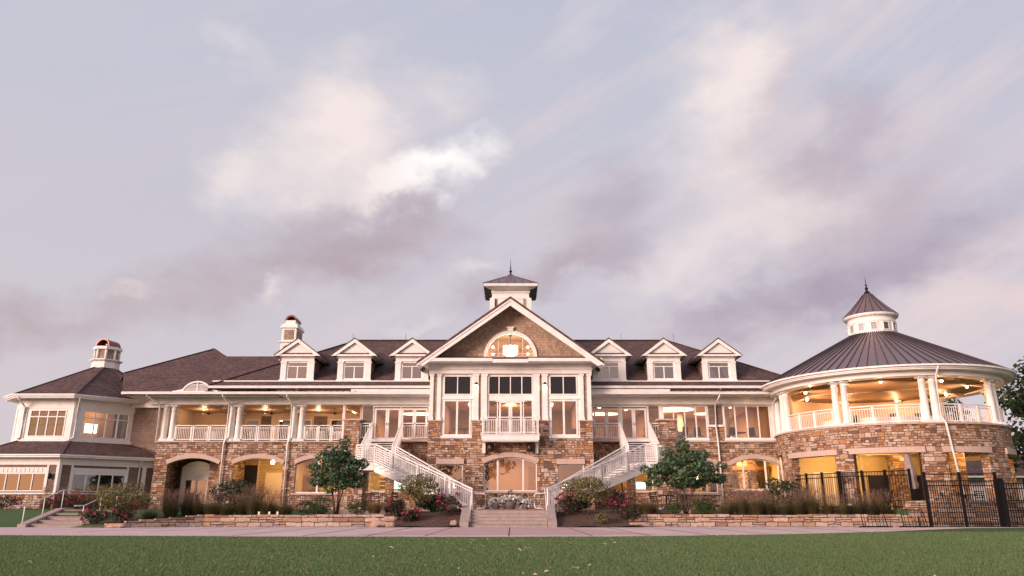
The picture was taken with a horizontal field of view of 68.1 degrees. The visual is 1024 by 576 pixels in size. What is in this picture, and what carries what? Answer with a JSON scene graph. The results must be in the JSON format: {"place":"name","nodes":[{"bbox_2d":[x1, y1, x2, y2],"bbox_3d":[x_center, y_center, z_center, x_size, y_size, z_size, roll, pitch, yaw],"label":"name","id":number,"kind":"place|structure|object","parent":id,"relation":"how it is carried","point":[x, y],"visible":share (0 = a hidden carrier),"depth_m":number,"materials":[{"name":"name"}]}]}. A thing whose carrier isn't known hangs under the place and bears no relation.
{"place":"outdoors","nodes":[
{"label":"outdoors","id":0,"kind":"place"},
{"bbox_2d":[81,485,95,508],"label":"feather grass","id":1,"kind":"object","parent":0,"point":[89,498],"depth_m":45.34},
{"bbox_2d":[361,528,648,534],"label":"paving","id":2,"kind":"structure","parent":0,"point":[466,531],"depth_m":28.03,"materials":[{"name":"concrete"}]},
{"bbox_2d":[459,488,556,526],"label":"concrete steps","id":3,"kind":"structure","parent":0,"point":[546,517],"depth_m":36.08,"materials":[{"name":"white concrete"}]},
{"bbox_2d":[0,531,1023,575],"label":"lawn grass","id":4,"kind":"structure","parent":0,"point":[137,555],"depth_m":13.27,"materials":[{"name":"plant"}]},
{"bbox_2d":[0,527,1023,536],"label":"path","id":5,"kind":"structure","parent":0,"point":[260,531],"depth_m":29.55,"materials":[{"name":"concrete"}]},
{"bbox_2d":[859,509,892,526],"bbox_3d":[16.675,10.637,34.970,1.550,0.791,0.442,0,-16,0],"label":"bike rack","id":6,"kind":"object","parent":5,"relation":"on","point":[875,519],"visible":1,"depth_m":34.88,"materials":[{"name":"black metal"}]},
{"bbox_2d":[899,509,932,526],"bbox_3d":[18.525,10.637,34.970,1.550,0.791,0.442,0,-16,0],"label":"bike rack","id":7,"kind":"object","parent":5,"relation":"on","point":[915,519],"visible":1,"depth_m":34.88,"materials":[{"name":"black metal"}]},
{"bbox_2d":[0,509,1023,575],"bbox_3d":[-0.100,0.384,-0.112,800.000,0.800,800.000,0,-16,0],"label":"lawn","id":8,"kind":"structure","parent":0,"point":[11,517],"depth_m":35.34,"materials":[{"name":"plant"}]},
{"bbox_2d":[14,490,117,526],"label":"side steps","id":9,"kind":"structure","parent":8,"relation":"on","point":[48,519],"depth_m":35.67,"materials":[{"name":"concrete"}]},
{"bbox_2d":[86,516,176,524],"bbox_3d":[-17.950,11.030,35.793,2.900,0.476,3.100,0,-16,0],"label":"mulch bed","id":10,"kind":"object","parent":8,"relation":"on","point":[135,518],"visible":0.45,"depth_m":36.26,"materials":[{"name":"brown soil"}]},
{"bbox_2d":[78,506,109,523],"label":"rose bush","id":11,"kind":"object","parent":10,"relation":"on","point":[97,515],"visible":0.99,"depth_m":34.80,"materials":[{"name":"green plant"}]},
{"bbox_2d":[90,481,154,519],"bbox_3d":[-18.646,10.168,36.186,2.755,1.805,2.691,0,-16,0],"label":"deciduous shrub","id":12,"kind":"object","parent":10,"relation":"on","point":[105,500],"visible":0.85,"depth_m":36.10,"materials":[{"name":"green plant"}]},
{"bbox_2d":[109,500,139,522],"bbox_3d":[-17.975,10.403,35.179,1.095,1.087,1.162,0,-16,0],"label":"rose bush","id":13,"kind":"object","parent":10,"relation":"on","point":[121,513],"visible":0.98,"depth_m":35.04,"materials":[{"name":"green plant"}]},
{"bbox_2d":[139,503,160,518],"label":"ornamental grass","id":14,"kind":"object","parent":10,"relation":"on","point":[147,515],"depth_m":36.25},
{"bbox_2d":[158,489,185,516],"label":"ornamental grass","id":15,"kind":"object","parent":10,"relation":"on","point":[170,509],"depth_m":37.16,"materials":[{"name":"plant"}]},
{"bbox_2d":[104,514,386,527],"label":"retaining wall","id":16,"kind":"structure","parent":8,"relation":"on","point":[310,520],"depth_m":36.39,"materials":[{"name":"stone"}]},
{"bbox_2d":[0,261,785,509],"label":"clubhouse","id":17,"kind":"structure","parent":8,"relation":"on","point":[510,359],"depth_m":49.34,"materials":[{"name":"stone"}]},
{"bbox_2d":[0,473,45,490],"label":"window","id":18,"kind":"structure","parent":17,"relation":"in","point":[0,473],"depth_m":45.57,"materials":[{"name":"white paint"}]},
{"bbox_2d":[26,410,66,436],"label":"window","id":19,"kind":"structure","parent":17,"relation":"in","point":[31,416],"depth_m":48.52,"materials":[{"name":"white paint"}]},
{"bbox_2d":[70,473,125,491],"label":"window","id":20,"kind":"structure","parent":17,"relation":"in","point":[113,475],"depth_m":47.08,"materials":[{"name":"white paint"}]},
{"bbox_2d":[80,410,129,439],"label":"window","id":21,"kind":"structure","parent":17,"relation":"in","point":[94,418],"depth_m":49.87,"materials":[{"name":"white paint"}]},
{"bbox_2d":[243,465,257,495],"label":"dark window","id":22,"kind":"structure","parent":17,"relation":"in","point":[250,470],"depth_m":51.44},
{"bbox_2d":[263,473,281,505],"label":"door","id":23,"kind":"structure","parent":17,"relation":"in","point":[274,480],"depth_m":51.23,"materials":[{"name":"white metal"}]},
{"bbox_2d":[294,459,336,492],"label":"window","id":24,"kind":"structure","parent":17,"relation":"in","point":[311,459],"depth_m":48.56,"materials":[{"name":"white paint"}]},
{"bbox_2d":[306,431,329,440],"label":"dining table","id":25,"kind":"object","parent":17,"relation":"on","point":[314,436],"visible":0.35,"depth_m":50.19,"materials":[{"name":"white fabric"}]},
{"bbox_2d":[374,408,387,438],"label":"door","id":26,"kind":"structure","parent":17,"relation":"in","point":[376,409],"depth_m":49.64,"materials":[{"name":"white paint"}]},
{"bbox_2d":[386,408,400,438],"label":"door","id":27,"kind":"structure","parent":17,"relation":"in","point":[389,409],"depth_m":49.70,"materials":[{"name":"white paint"}]},
{"bbox_2d":[443,400,470,435],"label":"window","id":28,"kind":"structure","parent":17,"relation":"in","point":[444,401],"depth_m":47.21,"materials":[{"name":"white paint"}]},
{"bbox_2d":[444,376,470,394],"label":"window","id":29,"kind":"structure","parent":17,"relation":"in","point":[453,385],"depth_m":47.90,"materials":[{"name":"glass"}]},
{"bbox_2d":[483,326,536,356],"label":"half round window","id":30,"kind":"structure","parent":17,"relation":"in","point":[510,328],"depth_m":48.43,"materials":[{"name":"white paint"}]},
{"bbox_2d":[488,376,532,394],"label":"window","id":31,"kind":"structure","parent":17,"relation":"in","point":[497,385],"depth_m":47.90,"materials":[{"name":"white paint"}]},
{"bbox_2d":[484,458,536,490],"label":"window","id":32,"kind":"structure","parent":17,"relation":"in","point":[500,458],"depth_m":46.24,"materials":[{"name":"white paint"}]},
{"bbox_2d":[510,401,521,433],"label":"door","id":33,"kind":"structure","parent":17,"relation":"in","point":[520,402],"depth_m":47.32,"materials":[{"name":"white paint"}]},
{"bbox_2d":[555,420,562,433],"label":"interior door","id":34,"kind":"structure","parent":17,"relation":"in","point":[558,423],"depth_m":60.17,"materials":[{"name":"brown wood"}]},
{"bbox_2d":[549,376,576,394],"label":"window","id":35,"kind":"structure","parent":17,"relation":"in","point":[559,385],"depth_m":47.90,"materials":[{"name":"glass"}]},
{"bbox_2d":[550,400,577,435],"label":"window","id":36,"kind":"structure","parent":17,"relation":"in","point":[563,401],"depth_m":47.18,"materials":[{"name":"white paint"}]},
{"bbox_2d":[620,408,633,438],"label":"door","id":37,"kind":"structure","parent":17,"relation":"in","point":[621,409],"depth_m":49.67,"materials":[{"name":"white paint"}]},
{"bbox_2d":[633,408,646,438],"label":"door","id":38,"kind":"structure","parent":17,"relation":"in","point":[634,409],"depth_m":49.63,"materials":[{"name":"white paint"}]},
{"bbox_2d":[662,405,708,438],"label":"window","id":39,"kind":"structure","parent":17,"relation":"in","point":[672,406],"depth_m":49.77,"materials":[{"name":"white paint"}]},
{"bbox_2d":[723,405,771,438],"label":"window","id":40,"kind":"structure","parent":17,"relation":"in","point":[733,406],"depth_m":49.67,"materials":[{"name":"white paint"}]},
{"bbox_2d":[731,459,779,489],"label":"window","id":41,"kind":"structure","parent":17,"relation":"in","point":[741,461],"depth_m":48.80,"materials":[{"name":"white paint"}]},
{"bbox_2d":[376,511,460,526],"bbox_3d":[-4.355,11.338,37.239,3.790,0.700,4.950,0,-16,0],"label":"mulch bed","id":42,"kind":"object","parent":8,"relation":"on","point":[430,519],"visible":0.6,"depth_m":36.27,"materials":[{"name":"brown soil"}]},
{"bbox_2d":[386,498,404,516],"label":"rose bush","id":43,"kind":"object","parent":42,"relation":"on","point":[397,511],"visible":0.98,"depth_m":36.81,"materials":[{"name":"green plant"}]},
{"bbox_2d":[400,507,420,521],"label":"rose bush","id":44,"kind":"object","parent":42,"relation":"on","point":[412,514],"visible":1,"depth_m":36.13,"materials":[{"name":"green plant"}]},
{"bbox_2d":[393,472,442,510],"bbox_3d":[-4.748,10.296,37.961,2.403,2.049,2.412,-6,-17,20],"label":"deciduous shrub","id":45,"kind":"object","parent":42,"relation":"on","point":[419,484],"visible":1,"depth_m":37.81,"materials":[{"name":"green plant"}]},
{"bbox_2d":[416,493,450,511],"bbox_3d":[-4.052,11.111,39.040,1.910,1.042,1.815,0,-16,0],"label":"broadleaf shrub","id":46,"kind":"object","parent":42,"relation":"on","point":[431,506],"visible":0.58,"depth_m":38.61,"materials":[{"name":"green plant"}]},
{"bbox_2d":[434,492,461,515],"bbox_3d":[-3.108,10.633,37.125,1.308,1.219,1.277,-13,-21,38],"label":"rose bush","id":47,"kind":"object","parent":42,"relation":"on","point":[448,509],"visible":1,"depth_m":37.00,"materials":[{"name":"green plant"}]},
{"bbox_2d":[327,510,690,514],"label":"terrace","id":48,"kind":"structure","parent":8,"relation":"on","point":[383,512],"depth_m":39.80,"materials":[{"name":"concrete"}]},
{"bbox_2d":[353,422,485,509],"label":"staircase","id":49,"kind":"structure","parent":48,"relation":"on","point":[393,471],"depth_m":42.86,"materials":[{"name":"white paint"}]},
{"bbox_2d":[534,422,666,509],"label":"staircase","id":50,"kind":"structure","parent":48,"relation":"on","point":[627,472],"depth_m":42.94,"materials":[{"name":"white paint"}]},
{"bbox_2d":[556,511,642,526],"bbox_3d":[4.080,11.337,37.240,3.940,0.701,4.950,0,-16,0],"label":"mulch bed","id":51,"kind":"object","parent":8,"relation":"on","point":[575,518],"visible":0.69,"depth_m":36.29,"materials":[{"name":"brown soil"}]},
{"bbox_2d":[554,491,579,514],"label":"rose bush","id":52,"kind":"object","parent":51,"relation":"on","point":[563,500],"visible":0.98,"depth_m":37.06,"materials":[{"name":"green plant"}]},
{"bbox_2d":[559,495,592,511],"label":"broadleaf shrub","id":53,"kind":"object","parent":51,"relation":"on","point":[585,506],"visible":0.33,"depth_m":38.53,"materials":[{"name":"green plant"}]},
{"bbox_2d":[561,476,614,515],"bbox_3d":[3.704,10.293,37.403,2.913,1.979,2.570,0,-16,0],"label":"deciduous shrub","id":54,"kind":"object","parent":51,"relation":"on","point":[587,482],"visible":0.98,"depth_m":37.11,"materials":[{"name":"green plant"}]},
{"bbox_2d":[595,512,610,523],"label":"deciduous shrub","id":55,"kind":"object","parent":51,"relation":"on","point":[603,520],"visible":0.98,"depth_m":35.70,"materials":[{"name":"green plant"}]},
{"bbox_2d":[606,489,629,513],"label":"rose bush","id":56,"kind":"object","parent":51,"relation":"on","point":[614,503],"visible":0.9,"depth_m":37.34,"materials":[{"name":"green plant"}]},
{"bbox_2d":[616,504,640,521],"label":"rose bush","id":57,"kind":"object","parent":51,"relation":"on","point":[630,511],"visible":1,"depth_m":36.17,"materials":[{"name":"green plant"}]},
{"bbox_2d":[694,502,715,513],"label":"boxwood","id":58,"kind":"object","parent":8,"relation":"on","point":[706,507],"visible":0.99,"depth_m":37.88,"materials":[{"name":"green plant"}]},
{"bbox_2d":[652,511,864,514],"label":"mulch bed","id":59,"kind":"object","parent":8,"relation":"on","point":[718,512],"visible":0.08,"depth_m":40.02,"materials":[{"name":"brown soil"}]},
{"bbox_2d":[635,498,655,513],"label":"fountain grass","id":60,"kind":"object","parent":59,"relation":"on","point":[646,507],"depth_m":38.16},
{"bbox_2d":[661,502,684,513],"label":"boxwood","id":61,"kind":"object","parent":59,"relation":"on","point":[672,508],"visible":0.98,"depth_m":37.90,"materials":[{"name":"green plant"}]},
{"bbox_2d":[638,437,730,513],"bbox_3d":[8.983,9.781,39.448,3.937,3.992,3.199,-12,-20,36],"label":"ornamental tree","id":62,"kind":"object","parent":59,"relation":"on","point":[698,463],"visible":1,"depth_m":39.20,"materials":[{"name":"green plant"}]},
{"bbox_2d":[712,494,740,514],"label":"ornamental grass","id":63,"kind":"object","parent":59,"relation":"on","point":[724,509],"depth_m":37.66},
{"bbox_2d":[726,488,751,514],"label":"ornamental grass","id":64,"kind":"object","parent":59,"relation":"on","point":[743,509],"depth_m":37.75,"materials":[{"name":"plant"}]},
{"bbox_2d":[741,487,769,514],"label":"ornamental grass","id":65,"kind":"object","parent":59,"relation":"on","point":[757,509],"depth_m":37.53,"materials":[{"name":"plant"}]},
{"bbox_2d":[753,489,785,514],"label":"ornamental grass","id":66,"kind":"object","parent":59,"relation":"on","point":[770,509],"depth_m":37.68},
{"bbox_2d":[761,477,808,506],"bbox_3d":[14.497,11.023,40.128,2.500,1.943,2.198,13,-21,-38],"label":"broadleaf shrub","id":67,"kind":"object","parent":59,"relation":"on","point":[783,485],"visible":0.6,"depth_m":40.00,"materials":[{"name":"green plant"}]},
{"bbox_2d":[771,494,801,514],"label":"ornamental grass","id":68,"kind":"object","parent":59,"relation":"on","point":[786,510],"depth_m":37.55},
{"bbox_2d":[780,488,815,514],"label":"ornamental grass","id":69,"kind":"object","parent":59,"relation":"on","point":[800,510],"depth_m":37.59,"materials":[{"name":"plant"}]},
{"bbox_2d":[793,483,827,514],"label":"ornamental grass","id":70,"kind":"object","parent":59,"relation":"on","point":[811,509],"depth_m":37.72,"materials":[{"name":"plant"}]},
{"bbox_2d":[817,494,840,513],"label":"ornamental grass","id":71,"kind":"object","parent":59,"relation":"on","point":[827,509],"depth_m":37.68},
{"bbox_2d":[830,493,857,513],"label":"ornamental grass","id":72,"kind":"object","parent":59,"relation":"on","point":[843,509],"depth_m":37.47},
{"bbox_2d":[836,490,873,513],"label":"ornamental grass","id":73,"kind":"object","parent":59,"relation":"on","point":[861,506],"depth_m":37.59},
{"bbox_2d":[854,495,881,514],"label":"ornamental grass","id":74,"kind":"object","parent":59,"relation":"on","point":[871,505],"depth_m":37.64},
{"bbox_2d":[866,488,892,514],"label":"ornamental grass","id":75,"kind":"object","parent":59,"relation":"on","point":[883,508],"depth_m":37.89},
{"bbox_2d":[638,514,918,526],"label":"retaining wall","id":76,"kind":"structure","parent":8,"relation":"on","point":[728,520],"depth_m":36.43,"materials":[{"name":"stone"}]},
{"bbox_2d":[795,471,841,506],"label":"iron fence","id":77,"kind":"object","parent":8,"relation":"on","point":[807,478],"visible":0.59,"depth_m":42.86,"materials":[{"name":"metal"}]},
{"bbox_2d":[838,469,914,509],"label":"iron fence","id":78,"kind":"object","parent":8,"relation":"on","point":[862,476],"visible":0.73,"depth_m":40.09,"materials":[{"name":"metal"}]},
{"bbox_2d":[759,280,1019,509],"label":"pavilion","id":79,"kind":"structure","parent":8,"relation":"on","point":[874,364],"depth_m":43.54,"materials":[{"name":"stone"}]},
{"bbox_2d":[813,472,837,508],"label":"door","id":80,"kind":"structure","parent":79,"relation":"in","point":[832,484],"depth_m":49.40,"materials":[{"name":"white paint"}]},
{"bbox_2d":[858,417,891,423],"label":"dining table","id":81,"kind":"object","parent":79,"relation":"on","point":[878,419],"visible":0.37,"depth_m":42.59,"materials":[{"name":"white fabric"}]},
{"bbox_2d":[867,475,891,502],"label":"dark window","id":82,"kind":"structure","parent":79,"relation":"in","point":[877,477],"depth_m":49.37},
{"bbox_2d":[913,475,924,500],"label":"dark window","id":83,"kind":"structure","parent":79,"relation":"in","point":[919,492],"depth_m":49.26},
{"bbox_2d":[904,453,925,500],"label":"patio umbrella","id":84,"kind":"object","parent":8,"relation":"on","point":[908,463],"visible":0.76,"depth_m":40.36,"materials":[{"name":"beige fabric"}]},
{"bbox_2d":[921,472,1004,526],"bbox_3d":[21.275,10.000,35.730,3.404,2.560,0.148,-1,-16,3],"label":"iron fence","id":85,"kind":"object","parent":8,"relation":"on","point":[960,485],"visible":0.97,"depth_m":35.72,"materials":[{"name":"metal"}]},
{"bbox_2d":[996,478,1023,526],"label":"iron gate","id":86,"kind":"structure","parent":85,"relation":"attached to","point":[1004,503],"depth_m":35.44,"materials":[{"name":"metal"}]},
{"bbox_2d":[905,500,1023,526],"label":"patio wall","id":87,"kind":"structure","parent":8,"relation":"on","point":[921,505],"depth_m":36.74,"materials":[{"name":"stone"}]},
{"bbox_2d":[929,399,1022,452],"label":"broadleaf tree","id":88,"kind":"object","parent":8,"relation":"on","point":[952,401],"visible":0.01,"depth_m":84.81,"materials":[{"name":"green plant"}]},
{"bbox_2d":[966,454,1023,500],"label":"window","id":89,"kind":"structure","parent":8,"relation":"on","point":[974,467],"depth_m":69.78,"materials":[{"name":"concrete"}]},
{"bbox_2d":[981,356,1023,472],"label":"broadleaf tree","id":90,"kind":"object","parent":8,"relation":"on","point":[1015,405],"visible":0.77,"depth_m":62.86,"materials":[{"name":"green plant"}]},
{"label":"mulch bed","id":91,"kind":"structure","parent":8,"relation":"on","visible":0},
{"bbox_2d":[0,495,23,508],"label":"rose bush","id":92,"kind":"object","parent":91,"relation":"on","point":[12,502],"visible":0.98,"depth_m":42.65,"materials":[{"name":"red plant"}]},
{"bbox_2d":[38,483,54,508],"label":"feather grass","id":93,"kind":"object","parent":91,"relation":"on","point":[47,504],"depth_m":43.79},
{"bbox_2d":[45,491,88,507],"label":"rose bush","id":94,"kind":"object","parent":91,"relation":"on","point":[72,502],"visible":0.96,"depth_m":42.79,"materials":[{"name":"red plant"}]},
{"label":"mulch bed","id":95,"kind":"structure","parent":8,"relation":"on","visible":0},
{"bbox_2d":[174,486,203,514],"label":"ornamental grass","id":96,"kind":"object","parent":95,"relation":"on","point":[186,506],"depth_m":37.86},
{"bbox_2d":[182,493,213,514],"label":"ornamental grass","id":97,"kind":"object","parent":95,"relation":"on","point":[196,506],"depth_m":37.71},
{"bbox_2d":[193,490,230,513],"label":"ornamental grass","id":98,"kind":"object","parent":95,"relation":"on","point":[210,509],"depth_m":37.63,"materials":[{"name":"plant"}]},
{"bbox_2d":[213,495,240,514],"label":"ornamental grass","id":99,"kind":"object","parent":95,"relation":"on","point":[227,510],"depth_m":37.68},
{"bbox_2d":[209,479,263,514],"bbox_3d":[-14.428,10.902,39.502,2.683,1.922,2.766,0,-16,0],"label":"broadleaf shrub","id":100,"kind":"object","parent":95,"relation":"on","point":[227,486],"visible":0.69,"depth_m":39.17,"materials":[{"name":"green plant"}]},
{"bbox_2d":[231,492,253,514],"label":"ornamental grass","id":101,"kind":"object","parent":95,"relation":"on","point":[240,510],"depth_m":37.91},
{"bbox_2d":[238,484,269,514],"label":"ornamental grass","id":102,"kind":"object","parent":95,"relation":"on","point":[252,508],"depth_m":37.78,"materials":[{"name":"plant"}]},
{"bbox_2d":[252,488,287,514],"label":"ornamental grass","id":103,"kind":"object","parent":95,"relation":"on","point":[265,509],"depth_m":37.78,"materials":[{"name":"plant"}]},
{"bbox_2d":[270,494,303,514],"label":"ornamental grass","id":104,"kind":"object","parent":95,"relation":"on","point":[283,509],"depth_m":37.88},
{"bbox_2d":[296,500,319,513],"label":"boxwood","id":105,"kind":"object","parent":95,"relation":"on","point":[305,509],"visible":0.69,"depth_m":38.75,"materials":[{"name":"green plant"}]},
{"bbox_2d":[308,505,329,513],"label":"boxwood","id":106,"kind":"object","parent":95,"relation":"on","point":[316,510],"visible":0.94,"depth_m":37.74,"materials":[{"name":"green plant"}]},
{"bbox_2d":[308,496,332,512],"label":"boxwood","id":107,"kind":"object","parent":95,"relation":"on","point":[321,500],"visible":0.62,"depth_m":40.37,"materials":[{"name":"green plant"}]},
{"bbox_2d":[306,436,369,513],"bbox_3d":[-9.076,9.711,39.346,3.284,4.058,2.717,0,-16,0],"label":"ornamental tree","id":108,"kind":"object","parent":95,"relation":"on","point":[337,476],"visible":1,"depth_m":39.12,"materials":[{"name":"green plant"}]},
{"bbox_2d":[346,498,369,514],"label":"boxwood","id":109,"kind":"object","parent":95,"relation":"on","point":[357,506],"visible":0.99,"depth_m":38.43,"materials":[{"name":"green plant"}]},
{"bbox_2d":[365,500,384,513],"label":"fountain grass","id":110,"kind":"object","parent":95,"relation":"on","point":[374,507],"depth_m":38.36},
{"bbox_2d":[0,0,1023,452],"label":"sky","id":111,"kind":"structure","parent":0,"point":[179,178],"materials":[{"name":"grey"}]},
{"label":"landing pavement","id":112,"kind":"structure","parent":0,"visible":0},
{"bbox_2d":[488,493,502,509],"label":"flower urn","id":113,"kind":"object","parent":112,"relation":"on","point":[495,504],"visible":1,"depth_m":43.26,"materials":[{"name":"grey stone"}]},
{"bbox_2d":[500,490,520,509],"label":"flower urn","id":114,"kind":"object","parent":112,"relation":"on","point":[509,502],"visible":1,"depth_m":43.05,"materials":[{"name":"grey stone"}]},
{"bbox_2d":[517,493,532,509],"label":"flower urn","id":115,"kind":"object","parent":112,"relation":"on","point":[526,503],"visible":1,"depth_m":43.16,"materials":[{"name":"grey stone"}]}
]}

